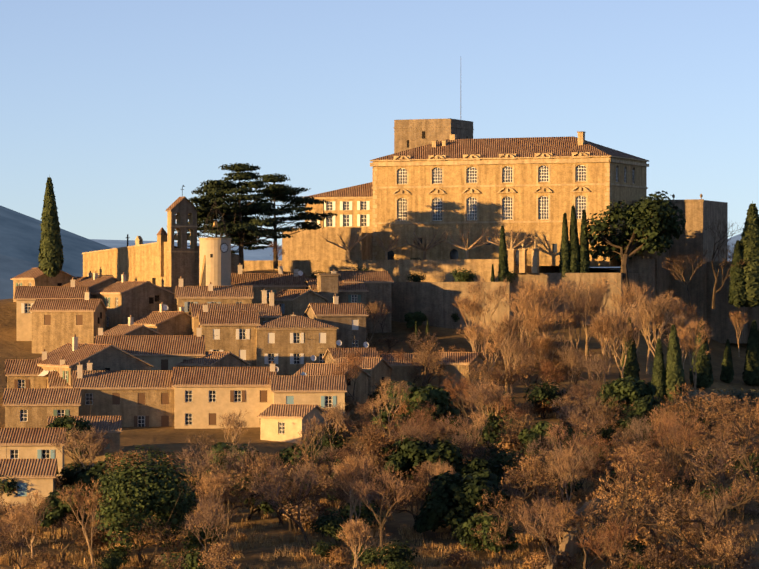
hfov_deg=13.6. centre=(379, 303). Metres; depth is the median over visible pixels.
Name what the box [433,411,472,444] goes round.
brown tree
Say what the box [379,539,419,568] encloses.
bush
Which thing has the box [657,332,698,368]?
plane tree
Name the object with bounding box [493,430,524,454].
dry bush
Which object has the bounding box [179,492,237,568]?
brown tree
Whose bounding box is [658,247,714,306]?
dark tree
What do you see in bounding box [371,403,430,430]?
tree
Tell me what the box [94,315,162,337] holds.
house
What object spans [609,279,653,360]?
plane tree
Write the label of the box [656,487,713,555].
thin oak tree
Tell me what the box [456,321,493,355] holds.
plane tree
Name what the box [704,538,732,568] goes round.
plane tree
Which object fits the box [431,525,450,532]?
grass tuft
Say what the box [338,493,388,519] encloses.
dry bush
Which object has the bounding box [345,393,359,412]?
dry bush
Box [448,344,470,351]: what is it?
oak tree
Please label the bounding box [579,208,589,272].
cypress tree
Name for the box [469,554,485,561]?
grass tuft
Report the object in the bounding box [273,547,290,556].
grass tuft
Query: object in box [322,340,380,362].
house
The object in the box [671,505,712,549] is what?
brown tree
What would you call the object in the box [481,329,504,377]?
plane tree
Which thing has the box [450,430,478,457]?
brown tree
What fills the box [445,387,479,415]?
dry bush
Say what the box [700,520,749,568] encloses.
oak tree
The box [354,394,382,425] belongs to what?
brown tree
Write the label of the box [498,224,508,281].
cypress tree
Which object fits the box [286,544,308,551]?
grass tuft
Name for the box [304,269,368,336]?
house
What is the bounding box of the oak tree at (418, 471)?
[403,465,438,498]
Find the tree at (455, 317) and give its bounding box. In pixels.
[451,313,459,321]
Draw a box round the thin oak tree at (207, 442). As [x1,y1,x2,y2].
[174,430,217,480]
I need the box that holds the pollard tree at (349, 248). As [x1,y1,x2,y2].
[319,224,368,259]
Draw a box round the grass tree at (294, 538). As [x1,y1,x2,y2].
[278,531,302,542]
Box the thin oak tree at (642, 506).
[622,490,657,533]
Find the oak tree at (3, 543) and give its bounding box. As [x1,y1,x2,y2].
[0,533,26,554]
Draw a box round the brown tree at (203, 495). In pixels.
[196,482,219,525]
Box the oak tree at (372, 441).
[329,427,401,485]
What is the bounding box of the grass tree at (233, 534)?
[222,529,242,539]
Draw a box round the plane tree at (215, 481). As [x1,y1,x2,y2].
[197,467,233,544]
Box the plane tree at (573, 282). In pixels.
[558,276,590,348]
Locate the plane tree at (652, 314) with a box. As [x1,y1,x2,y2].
[631,290,686,350]
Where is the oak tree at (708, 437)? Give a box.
[690,421,750,477]
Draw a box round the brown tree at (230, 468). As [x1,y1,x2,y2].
[216,441,265,514]
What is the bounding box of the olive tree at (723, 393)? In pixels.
[700,388,730,411]
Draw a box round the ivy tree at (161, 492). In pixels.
[90,443,196,565]
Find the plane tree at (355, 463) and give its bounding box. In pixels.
[332,455,391,525]
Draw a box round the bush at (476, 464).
[455,457,505,483]
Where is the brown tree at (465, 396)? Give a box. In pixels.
[453,385,475,420]
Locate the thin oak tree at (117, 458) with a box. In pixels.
[97,450,155,483]
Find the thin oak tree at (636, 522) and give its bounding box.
[618,504,654,541]
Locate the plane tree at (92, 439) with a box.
[56,427,108,502]
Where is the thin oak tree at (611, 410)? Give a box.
[585,396,635,447]
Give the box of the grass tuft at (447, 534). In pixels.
[435,531,454,539]
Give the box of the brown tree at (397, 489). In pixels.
[330,454,416,548]
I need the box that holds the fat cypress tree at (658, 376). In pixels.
[651,338,667,403]
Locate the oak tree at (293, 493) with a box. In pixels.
[257,478,325,530]
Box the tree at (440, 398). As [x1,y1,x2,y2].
[389,381,463,435]
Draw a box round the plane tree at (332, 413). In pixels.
[321,402,349,449]
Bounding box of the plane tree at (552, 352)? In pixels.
[526,331,568,387]
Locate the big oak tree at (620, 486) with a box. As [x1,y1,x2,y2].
[590,451,673,551]
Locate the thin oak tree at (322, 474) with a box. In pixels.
[288,451,339,513]
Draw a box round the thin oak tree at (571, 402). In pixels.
[553,393,589,423]
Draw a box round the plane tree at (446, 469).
[421,462,455,493]
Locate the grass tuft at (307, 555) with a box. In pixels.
[296,551,314,558]
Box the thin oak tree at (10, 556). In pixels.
[1,523,20,564]
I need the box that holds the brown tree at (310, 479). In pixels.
[244,457,319,549]
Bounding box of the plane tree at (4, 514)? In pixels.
[0,502,10,556]
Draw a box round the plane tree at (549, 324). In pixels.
[520,300,576,387]
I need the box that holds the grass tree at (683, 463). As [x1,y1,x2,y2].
[672,456,690,466]
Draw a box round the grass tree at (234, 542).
[212,537,238,543]
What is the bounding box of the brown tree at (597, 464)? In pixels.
[570,435,628,502]
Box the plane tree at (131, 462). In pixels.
[109,449,145,482]
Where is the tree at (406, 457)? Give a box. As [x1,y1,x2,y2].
[383,437,463,487]
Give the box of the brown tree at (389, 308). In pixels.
[364,302,394,334]
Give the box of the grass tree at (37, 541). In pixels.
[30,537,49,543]
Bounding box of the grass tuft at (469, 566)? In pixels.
[455,560,478,568]
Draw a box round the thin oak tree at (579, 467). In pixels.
[563,449,598,491]
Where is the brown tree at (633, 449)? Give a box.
[616,443,664,501]
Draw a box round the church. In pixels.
[82,185,239,310]
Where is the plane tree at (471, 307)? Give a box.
[453,292,489,351]
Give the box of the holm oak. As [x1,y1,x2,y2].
[579,190,685,288]
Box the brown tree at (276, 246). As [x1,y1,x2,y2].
[269,241,285,271]
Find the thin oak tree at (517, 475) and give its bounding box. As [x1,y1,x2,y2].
[504,461,538,498]
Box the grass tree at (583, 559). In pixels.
[575,553,597,563]
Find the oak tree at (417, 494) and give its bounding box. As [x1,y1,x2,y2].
[375,463,438,532]
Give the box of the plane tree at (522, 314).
[509,302,542,352]
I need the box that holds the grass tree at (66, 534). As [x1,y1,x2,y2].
[45,528,71,538]
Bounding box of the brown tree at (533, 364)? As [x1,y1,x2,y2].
[517,355,551,401]
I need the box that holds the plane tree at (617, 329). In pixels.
[597,314,642,377]
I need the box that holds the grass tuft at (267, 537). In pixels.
[263,533,275,538]
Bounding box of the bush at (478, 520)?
[462,510,520,558]
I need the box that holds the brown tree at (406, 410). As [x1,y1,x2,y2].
[390,396,438,421]
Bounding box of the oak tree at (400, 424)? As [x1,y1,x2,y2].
[391,416,430,431]
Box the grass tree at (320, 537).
[308,531,329,542]
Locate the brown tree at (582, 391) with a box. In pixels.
[568,377,611,415]
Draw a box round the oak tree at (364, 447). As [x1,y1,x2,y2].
[348,439,392,485]
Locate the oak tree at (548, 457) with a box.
[521,447,587,504]
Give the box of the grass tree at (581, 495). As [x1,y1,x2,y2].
[573,491,588,499]
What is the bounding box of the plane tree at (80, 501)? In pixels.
[54,477,110,568]
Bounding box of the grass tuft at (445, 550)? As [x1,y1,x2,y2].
[438,543,459,552]
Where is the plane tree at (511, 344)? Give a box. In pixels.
[500,334,531,399]
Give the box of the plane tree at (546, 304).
[516,278,576,346]
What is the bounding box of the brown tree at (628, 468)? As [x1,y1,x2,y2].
[607,447,660,509]
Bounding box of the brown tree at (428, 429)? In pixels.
[400,414,441,439]
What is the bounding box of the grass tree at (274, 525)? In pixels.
[268,520,281,526]
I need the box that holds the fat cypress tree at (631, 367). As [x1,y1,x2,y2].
[619,318,639,379]
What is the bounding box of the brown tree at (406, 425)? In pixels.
[384,411,423,437]
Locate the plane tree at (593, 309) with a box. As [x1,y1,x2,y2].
[576,295,609,355]
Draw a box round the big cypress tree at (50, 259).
[38,176,63,277]
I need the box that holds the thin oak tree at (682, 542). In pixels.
[637,502,704,568]
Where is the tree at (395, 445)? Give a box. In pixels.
[379,435,441,481]
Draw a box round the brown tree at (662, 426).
[652,410,685,454]
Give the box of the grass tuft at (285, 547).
[274,544,296,551]
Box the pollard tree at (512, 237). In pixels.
[481,223,538,248]
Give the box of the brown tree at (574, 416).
[567,408,607,444]
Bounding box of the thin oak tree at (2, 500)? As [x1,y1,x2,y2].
[0,497,18,522]
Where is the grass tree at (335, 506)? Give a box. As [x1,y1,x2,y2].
[326,500,342,508]
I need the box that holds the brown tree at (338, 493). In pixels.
[325,477,353,522]
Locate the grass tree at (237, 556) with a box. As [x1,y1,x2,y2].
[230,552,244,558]
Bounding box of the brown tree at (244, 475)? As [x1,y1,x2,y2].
[224,467,246,512]
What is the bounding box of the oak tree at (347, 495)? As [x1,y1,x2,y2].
[333,477,370,501]
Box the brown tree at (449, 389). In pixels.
[442,372,473,425]
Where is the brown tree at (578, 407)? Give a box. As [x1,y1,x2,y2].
[549,392,611,435]
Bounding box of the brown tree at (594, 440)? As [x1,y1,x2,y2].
[579,435,610,480]
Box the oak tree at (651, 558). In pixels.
[607,544,685,568]
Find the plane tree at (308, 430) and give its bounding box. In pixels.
[293,416,329,465]
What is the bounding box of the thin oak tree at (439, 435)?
[417,425,448,442]
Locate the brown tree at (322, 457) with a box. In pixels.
[315,445,337,470]
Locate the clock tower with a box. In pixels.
[199,201,230,285]
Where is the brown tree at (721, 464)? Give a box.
[688,438,748,526]
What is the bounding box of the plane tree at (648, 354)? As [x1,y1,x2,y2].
[634,292,673,373]
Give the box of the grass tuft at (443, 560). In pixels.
[431,555,449,564]
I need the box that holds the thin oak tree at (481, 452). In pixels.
[458,437,497,460]
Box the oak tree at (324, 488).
[256,460,339,524]
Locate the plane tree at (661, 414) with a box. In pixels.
[646,405,683,481]
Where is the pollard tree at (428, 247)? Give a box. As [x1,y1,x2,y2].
[401,221,451,259]
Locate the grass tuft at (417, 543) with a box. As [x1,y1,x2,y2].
[411,539,430,545]
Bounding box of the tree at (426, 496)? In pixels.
[424,472,489,533]
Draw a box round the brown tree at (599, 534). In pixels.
[575,517,639,568]
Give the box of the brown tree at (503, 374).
[485,364,528,393]
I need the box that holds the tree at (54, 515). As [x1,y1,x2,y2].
[33,484,92,536]
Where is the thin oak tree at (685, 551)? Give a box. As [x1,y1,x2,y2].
[658,541,703,568]
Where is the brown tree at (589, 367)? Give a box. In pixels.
[567,350,611,405]
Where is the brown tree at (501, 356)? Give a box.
[499,353,511,365]
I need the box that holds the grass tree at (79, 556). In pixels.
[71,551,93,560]
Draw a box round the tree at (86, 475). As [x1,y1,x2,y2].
[72,452,137,499]
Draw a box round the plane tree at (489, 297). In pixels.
[466,276,508,355]
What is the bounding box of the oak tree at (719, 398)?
[669,391,735,434]
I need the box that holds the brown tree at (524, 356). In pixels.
[513,343,534,376]
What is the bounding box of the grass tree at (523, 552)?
[512,547,536,556]
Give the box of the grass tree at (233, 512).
[217,508,243,517]
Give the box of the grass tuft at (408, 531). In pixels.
[398,526,422,534]
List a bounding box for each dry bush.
[0,523,27,538]
[7,504,45,533]
[13,555,41,568]
[36,558,66,568]
[55,473,65,488]
[58,563,84,568]
[72,528,115,556]
[148,449,178,474]
[153,553,171,564]
[193,479,231,499]
[209,550,231,565]
[214,493,239,506]
[277,498,324,530]
[303,501,336,516]
[305,506,325,523]
[318,405,344,420]
[319,564,351,568]
[324,414,353,435]
[325,545,353,566]
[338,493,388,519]
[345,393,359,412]
[346,486,383,511]
[353,416,375,430]
[361,438,395,456]
[385,422,415,443]
[423,418,457,439]
[442,548,473,568]
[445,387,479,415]
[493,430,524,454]
[513,452,536,463]
[523,551,550,568]
[525,481,545,496]
[528,397,561,416]
[530,558,558,568]
[533,521,561,546]
[534,549,577,568]
[548,385,575,413]
[552,383,589,404]
[556,399,595,426]
[572,414,624,439]
[588,484,615,498]
[588,542,610,554]
[603,408,629,436]
[611,481,648,504]
[623,525,670,549]
[638,503,661,518]
[649,545,684,566]
[663,488,691,509]
[668,499,690,513]
[672,481,710,506]
[685,422,718,443]
[712,415,743,433]
[724,547,758,568]
[724,561,758,568]
[741,505,758,518]
[745,499,758,515]
[747,492,758,502]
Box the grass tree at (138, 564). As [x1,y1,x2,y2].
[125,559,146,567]
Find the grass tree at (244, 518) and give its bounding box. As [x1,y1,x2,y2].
[235,513,251,521]
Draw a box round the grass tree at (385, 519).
[376,514,391,521]
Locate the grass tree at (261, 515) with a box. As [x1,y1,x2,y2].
[255,512,271,518]
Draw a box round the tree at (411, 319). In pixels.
[404,311,426,329]
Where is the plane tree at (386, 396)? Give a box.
[365,378,412,440]
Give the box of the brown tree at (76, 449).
[63,438,104,465]
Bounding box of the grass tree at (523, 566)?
[512,560,533,568]
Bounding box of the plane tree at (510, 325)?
[478,310,525,391]
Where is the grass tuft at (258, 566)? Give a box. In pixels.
[250,563,268,568]
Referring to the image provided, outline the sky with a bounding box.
[0,0,758,246]
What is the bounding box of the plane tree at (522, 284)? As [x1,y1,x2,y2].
[514,276,556,356]
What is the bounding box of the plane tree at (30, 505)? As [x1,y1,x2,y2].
[17,487,56,558]
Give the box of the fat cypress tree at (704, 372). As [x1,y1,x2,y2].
[689,320,713,388]
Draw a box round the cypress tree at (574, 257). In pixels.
[569,203,580,272]
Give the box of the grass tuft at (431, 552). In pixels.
[422,548,442,556]
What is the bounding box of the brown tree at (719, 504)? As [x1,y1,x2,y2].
[684,488,733,568]
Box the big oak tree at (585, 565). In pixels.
[530,495,636,568]
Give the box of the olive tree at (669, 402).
[662,399,689,410]
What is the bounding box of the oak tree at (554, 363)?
[541,350,581,384]
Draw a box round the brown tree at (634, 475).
[615,463,653,487]
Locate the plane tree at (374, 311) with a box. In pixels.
[364,301,389,347]
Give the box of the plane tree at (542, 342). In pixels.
[515,332,558,378]
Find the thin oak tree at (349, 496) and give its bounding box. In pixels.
[336,482,374,520]
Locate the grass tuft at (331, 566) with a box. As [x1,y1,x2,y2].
[319,561,337,568]
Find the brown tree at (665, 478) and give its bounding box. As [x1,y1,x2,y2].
[642,456,693,521]
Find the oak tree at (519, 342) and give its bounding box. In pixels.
[495,331,534,358]
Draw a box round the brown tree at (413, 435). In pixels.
[396,423,434,494]
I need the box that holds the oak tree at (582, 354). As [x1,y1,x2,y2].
[565,345,594,375]
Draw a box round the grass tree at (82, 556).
[69,549,94,561]
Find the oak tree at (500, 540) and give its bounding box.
[471,518,515,557]
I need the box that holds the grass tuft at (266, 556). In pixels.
[259,552,277,559]
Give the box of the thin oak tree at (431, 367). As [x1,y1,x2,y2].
[412,350,450,385]
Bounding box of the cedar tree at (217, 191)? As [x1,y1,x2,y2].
[189,163,299,268]
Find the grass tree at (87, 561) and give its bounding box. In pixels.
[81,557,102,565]
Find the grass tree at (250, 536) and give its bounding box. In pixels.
[239,532,262,540]
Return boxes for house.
[0,428,66,483]
[0,441,57,508]
[2,370,80,427]
[5,349,47,387]
[11,268,76,301]
[14,278,88,340]
[29,290,107,353]
[37,334,153,387]
[47,416,121,463]
[48,357,72,387]
[61,271,120,298]
[71,360,173,426]
[91,272,174,330]
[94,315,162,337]
[95,325,205,369]
[127,302,191,334]
[172,361,278,428]
[175,276,253,313]
[175,335,249,366]
[188,288,281,334]
[197,292,260,366]
[231,263,307,302]
[254,313,338,374]
[257,404,330,443]
[267,273,327,316]
[270,372,346,428]
[293,348,370,404]
[303,294,368,347]
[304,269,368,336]
[314,273,340,302]
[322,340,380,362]
[334,357,393,398]
[337,271,393,332]
[380,353,439,387]
[434,352,489,389]
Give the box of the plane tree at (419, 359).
[413,350,430,382]
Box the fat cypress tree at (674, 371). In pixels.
[665,324,686,404]
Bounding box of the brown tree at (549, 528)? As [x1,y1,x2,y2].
[511,497,566,564]
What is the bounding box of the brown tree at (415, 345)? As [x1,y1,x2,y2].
[409,341,431,352]
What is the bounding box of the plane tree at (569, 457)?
[547,438,588,526]
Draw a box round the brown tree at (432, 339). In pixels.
[405,330,438,350]
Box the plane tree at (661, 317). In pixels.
[625,301,674,355]
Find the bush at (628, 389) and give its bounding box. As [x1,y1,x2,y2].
[601,375,656,407]
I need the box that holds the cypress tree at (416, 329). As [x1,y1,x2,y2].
[415,321,418,341]
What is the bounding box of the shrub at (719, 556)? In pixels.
[682,527,747,568]
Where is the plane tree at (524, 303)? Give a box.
[501,285,547,342]
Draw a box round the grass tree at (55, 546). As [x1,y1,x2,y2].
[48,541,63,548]
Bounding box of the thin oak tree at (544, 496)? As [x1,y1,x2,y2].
[530,485,575,532]
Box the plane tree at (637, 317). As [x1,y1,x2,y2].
[593,300,652,351]
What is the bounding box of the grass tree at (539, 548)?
[523,542,543,551]
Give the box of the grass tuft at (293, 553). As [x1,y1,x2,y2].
[287,551,303,556]
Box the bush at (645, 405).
[613,395,669,431]
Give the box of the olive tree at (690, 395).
[673,388,711,407]
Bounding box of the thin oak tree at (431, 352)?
[405,339,445,385]
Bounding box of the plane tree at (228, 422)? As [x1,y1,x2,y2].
[219,411,251,445]
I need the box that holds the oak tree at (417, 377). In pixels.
[407,366,435,388]
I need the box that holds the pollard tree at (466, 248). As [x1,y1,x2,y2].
[437,221,497,258]
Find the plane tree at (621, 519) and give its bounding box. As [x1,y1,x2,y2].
[606,506,645,564]
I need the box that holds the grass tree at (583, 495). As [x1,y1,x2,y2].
[572,490,593,498]
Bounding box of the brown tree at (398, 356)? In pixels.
[379,347,407,360]
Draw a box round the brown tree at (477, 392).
[458,376,507,435]
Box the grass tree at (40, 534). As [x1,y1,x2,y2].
[27,528,48,536]
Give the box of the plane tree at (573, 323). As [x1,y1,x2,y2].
[557,306,583,361]
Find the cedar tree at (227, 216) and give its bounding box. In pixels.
[174,195,260,253]
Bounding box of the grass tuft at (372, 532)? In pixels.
[364,529,379,536]
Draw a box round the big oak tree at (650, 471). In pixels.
[624,439,693,523]
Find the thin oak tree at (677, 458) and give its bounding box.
[651,446,691,489]
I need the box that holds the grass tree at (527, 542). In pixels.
[518,536,538,546]
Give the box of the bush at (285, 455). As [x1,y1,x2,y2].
[276,437,334,469]
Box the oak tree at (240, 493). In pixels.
[207,462,262,528]
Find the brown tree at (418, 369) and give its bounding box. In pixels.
[408,358,429,385]
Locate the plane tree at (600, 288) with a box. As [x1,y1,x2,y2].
[585,275,612,353]
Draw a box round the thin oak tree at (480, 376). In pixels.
[462,368,499,404]
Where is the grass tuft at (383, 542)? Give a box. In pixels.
[373,537,396,545]
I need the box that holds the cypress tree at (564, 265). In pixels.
[559,213,569,277]
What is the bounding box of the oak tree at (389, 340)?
[369,333,404,352]
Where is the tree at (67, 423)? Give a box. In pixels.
[45,414,102,462]
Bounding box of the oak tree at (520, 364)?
[509,346,569,385]
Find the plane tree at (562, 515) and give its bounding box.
[550,502,576,545]
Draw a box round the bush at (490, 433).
[467,413,522,448]
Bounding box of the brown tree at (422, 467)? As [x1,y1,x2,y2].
[414,462,439,506]
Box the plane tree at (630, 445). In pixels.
[618,440,648,480]
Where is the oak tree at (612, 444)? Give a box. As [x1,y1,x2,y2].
[604,431,654,482]
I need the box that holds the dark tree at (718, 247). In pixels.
[703,220,747,308]
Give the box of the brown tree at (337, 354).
[324,349,357,362]
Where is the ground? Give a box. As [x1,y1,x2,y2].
[0,267,758,568]
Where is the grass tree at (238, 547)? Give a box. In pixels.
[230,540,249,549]
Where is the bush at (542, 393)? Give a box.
[523,381,567,418]
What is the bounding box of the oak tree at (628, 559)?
[610,547,675,568]
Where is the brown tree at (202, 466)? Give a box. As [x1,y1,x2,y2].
[174,439,225,492]
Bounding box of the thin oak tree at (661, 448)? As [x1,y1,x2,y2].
[642,411,700,465]
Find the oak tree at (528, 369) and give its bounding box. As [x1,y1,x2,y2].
[504,357,567,388]
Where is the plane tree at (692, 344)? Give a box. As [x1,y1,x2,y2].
[676,319,710,392]
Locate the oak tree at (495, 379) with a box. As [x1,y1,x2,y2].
[486,364,517,389]
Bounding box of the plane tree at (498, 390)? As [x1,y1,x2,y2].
[469,380,515,446]
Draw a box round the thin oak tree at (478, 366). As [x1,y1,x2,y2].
[463,355,506,398]
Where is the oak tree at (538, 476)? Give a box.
[501,449,562,516]
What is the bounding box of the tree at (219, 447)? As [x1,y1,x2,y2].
[205,442,270,499]
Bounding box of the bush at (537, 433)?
[518,421,574,462]
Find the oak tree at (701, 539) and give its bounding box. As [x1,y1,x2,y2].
[676,502,724,562]
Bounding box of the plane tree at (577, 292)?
[562,279,602,357]
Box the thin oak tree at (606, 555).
[586,523,617,566]
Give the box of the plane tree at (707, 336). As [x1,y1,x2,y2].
[690,326,713,349]
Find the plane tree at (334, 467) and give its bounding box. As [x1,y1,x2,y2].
[328,454,371,538]
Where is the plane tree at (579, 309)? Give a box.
[560,294,593,351]
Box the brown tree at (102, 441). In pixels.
[48,422,114,464]
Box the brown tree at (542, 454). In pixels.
[524,432,563,494]
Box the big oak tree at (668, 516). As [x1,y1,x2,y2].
[630,437,758,568]
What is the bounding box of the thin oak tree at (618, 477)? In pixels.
[609,446,636,486]
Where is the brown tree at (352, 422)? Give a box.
[350,415,383,455]
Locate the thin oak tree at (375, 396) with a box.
[362,380,389,410]
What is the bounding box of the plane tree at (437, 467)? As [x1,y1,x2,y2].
[421,460,452,481]
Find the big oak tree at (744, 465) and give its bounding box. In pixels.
[690,397,758,498]
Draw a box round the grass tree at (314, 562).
[304,556,324,568]
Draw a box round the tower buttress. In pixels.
[199,255,205,285]
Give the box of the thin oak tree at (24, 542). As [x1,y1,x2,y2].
[0,524,52,568]
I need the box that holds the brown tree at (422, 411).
[402,407,433,432]
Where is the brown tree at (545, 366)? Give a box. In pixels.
[539,359,565,388]
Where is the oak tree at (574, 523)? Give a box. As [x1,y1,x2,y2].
[535,503,598,538]
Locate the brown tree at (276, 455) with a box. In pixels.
[254,447,320,488]
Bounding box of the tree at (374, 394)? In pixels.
[367,380,397,407]
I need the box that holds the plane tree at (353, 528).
[334,516,389,568]
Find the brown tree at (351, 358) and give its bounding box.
[332,350,365,396]
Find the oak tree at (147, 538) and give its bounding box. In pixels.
[114,505,175,566]
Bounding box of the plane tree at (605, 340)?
[588,310,616,373]
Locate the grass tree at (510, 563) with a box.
[497,559,517,565]
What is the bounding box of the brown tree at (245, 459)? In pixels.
[199,448,262,506]
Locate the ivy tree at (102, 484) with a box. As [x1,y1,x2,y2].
[92,469,155,542]
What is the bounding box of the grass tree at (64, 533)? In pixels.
[47,527,69,535]
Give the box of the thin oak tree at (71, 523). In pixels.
[53,512,104,562]
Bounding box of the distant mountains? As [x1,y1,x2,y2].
[0,205,741,299]
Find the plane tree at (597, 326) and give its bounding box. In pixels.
[587,310,644,393]
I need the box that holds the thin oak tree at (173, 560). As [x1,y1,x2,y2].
[154,550,188,568]
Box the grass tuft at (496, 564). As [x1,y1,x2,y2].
[485,560,505,568]
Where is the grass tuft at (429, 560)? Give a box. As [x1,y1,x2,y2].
[422,554,439,563]
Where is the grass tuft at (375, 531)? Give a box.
[366,526,385,535]
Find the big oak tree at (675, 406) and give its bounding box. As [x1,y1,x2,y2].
[650,383,710,462]
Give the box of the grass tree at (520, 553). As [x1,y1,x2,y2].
[510,548,530,556]
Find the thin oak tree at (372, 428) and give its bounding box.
[350,419,392,445]
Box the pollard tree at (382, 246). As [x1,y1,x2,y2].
[368,229,409,259]
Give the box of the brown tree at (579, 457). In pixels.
[544,444,596,514]
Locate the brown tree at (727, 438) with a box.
[658,415,754,484]
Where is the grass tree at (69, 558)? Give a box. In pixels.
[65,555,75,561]
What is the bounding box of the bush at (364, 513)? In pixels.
[322,499,382,529]
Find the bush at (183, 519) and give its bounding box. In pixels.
[148,484,198,550]
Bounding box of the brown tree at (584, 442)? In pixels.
[545,417,601,474]
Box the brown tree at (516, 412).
[484,391,530,450]
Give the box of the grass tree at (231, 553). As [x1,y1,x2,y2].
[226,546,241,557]
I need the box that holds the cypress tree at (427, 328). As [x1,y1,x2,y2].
[426,318,429,341]
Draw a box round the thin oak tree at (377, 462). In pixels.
[365,455,390,496]
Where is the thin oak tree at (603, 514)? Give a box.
[591,491,646,534]
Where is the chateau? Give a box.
[242,118,758,342]
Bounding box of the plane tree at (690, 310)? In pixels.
[663,297,701,343]
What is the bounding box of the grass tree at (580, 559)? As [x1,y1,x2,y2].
[574,551,591,561]
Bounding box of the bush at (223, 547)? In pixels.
[197,540,240,568]
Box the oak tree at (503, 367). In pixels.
[482,359,511,372]
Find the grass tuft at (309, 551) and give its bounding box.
[300,547,317,555]
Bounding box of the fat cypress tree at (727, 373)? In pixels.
[720,339,733,382]
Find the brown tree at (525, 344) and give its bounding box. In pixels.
[507,340,532,372]
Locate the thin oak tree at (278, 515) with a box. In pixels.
[228,450,287,524]
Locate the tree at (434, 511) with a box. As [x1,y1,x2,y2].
[413,469,511,539]
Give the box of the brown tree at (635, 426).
[613,415,655,460]
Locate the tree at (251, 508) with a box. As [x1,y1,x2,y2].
[232,474,276,519]
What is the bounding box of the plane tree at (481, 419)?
[465,411,488,453]
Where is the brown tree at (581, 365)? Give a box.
[552,346,588,384]
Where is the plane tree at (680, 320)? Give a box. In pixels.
[665,312,704,360]
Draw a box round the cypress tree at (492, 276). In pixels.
[491,264,494,281]
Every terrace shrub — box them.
[310,270,323,277]
[353,267,372,270]
[406,271,425,281]
[450,267,476,281]
[495,271,516,283]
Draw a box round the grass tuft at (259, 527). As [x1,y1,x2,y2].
[248,524,264,529]
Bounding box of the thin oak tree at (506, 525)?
[474,489,538,562]
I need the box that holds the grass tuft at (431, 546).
[423,542,441,547]
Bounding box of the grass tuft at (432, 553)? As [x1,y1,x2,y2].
[420,547,441,557]
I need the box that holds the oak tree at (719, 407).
[702,394,758,443]
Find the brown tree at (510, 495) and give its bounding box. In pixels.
[498,482,522,516]
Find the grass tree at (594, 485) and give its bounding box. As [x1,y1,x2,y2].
[581,479,605,487]
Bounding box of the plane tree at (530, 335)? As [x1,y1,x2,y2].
[515,312,542,347]
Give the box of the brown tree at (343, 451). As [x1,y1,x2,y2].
[327,444,369,513]
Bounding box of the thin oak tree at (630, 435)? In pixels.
[612,425,654,451]
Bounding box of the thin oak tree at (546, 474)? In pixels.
[534,469,570,510]
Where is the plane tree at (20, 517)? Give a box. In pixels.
[1,502,33,568]
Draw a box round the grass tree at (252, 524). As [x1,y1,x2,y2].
[240,519,265,529]
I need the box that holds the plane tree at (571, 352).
[557,344,582,388]
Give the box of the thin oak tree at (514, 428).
[490,412,538,454]
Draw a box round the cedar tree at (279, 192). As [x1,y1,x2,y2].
[221,173,337,268]
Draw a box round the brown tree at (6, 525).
[0,518,14,553]
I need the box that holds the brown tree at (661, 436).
[645,409,707,482]
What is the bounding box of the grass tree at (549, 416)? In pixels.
[534,410,558,417]
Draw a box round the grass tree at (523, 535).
[515,530,531,538]

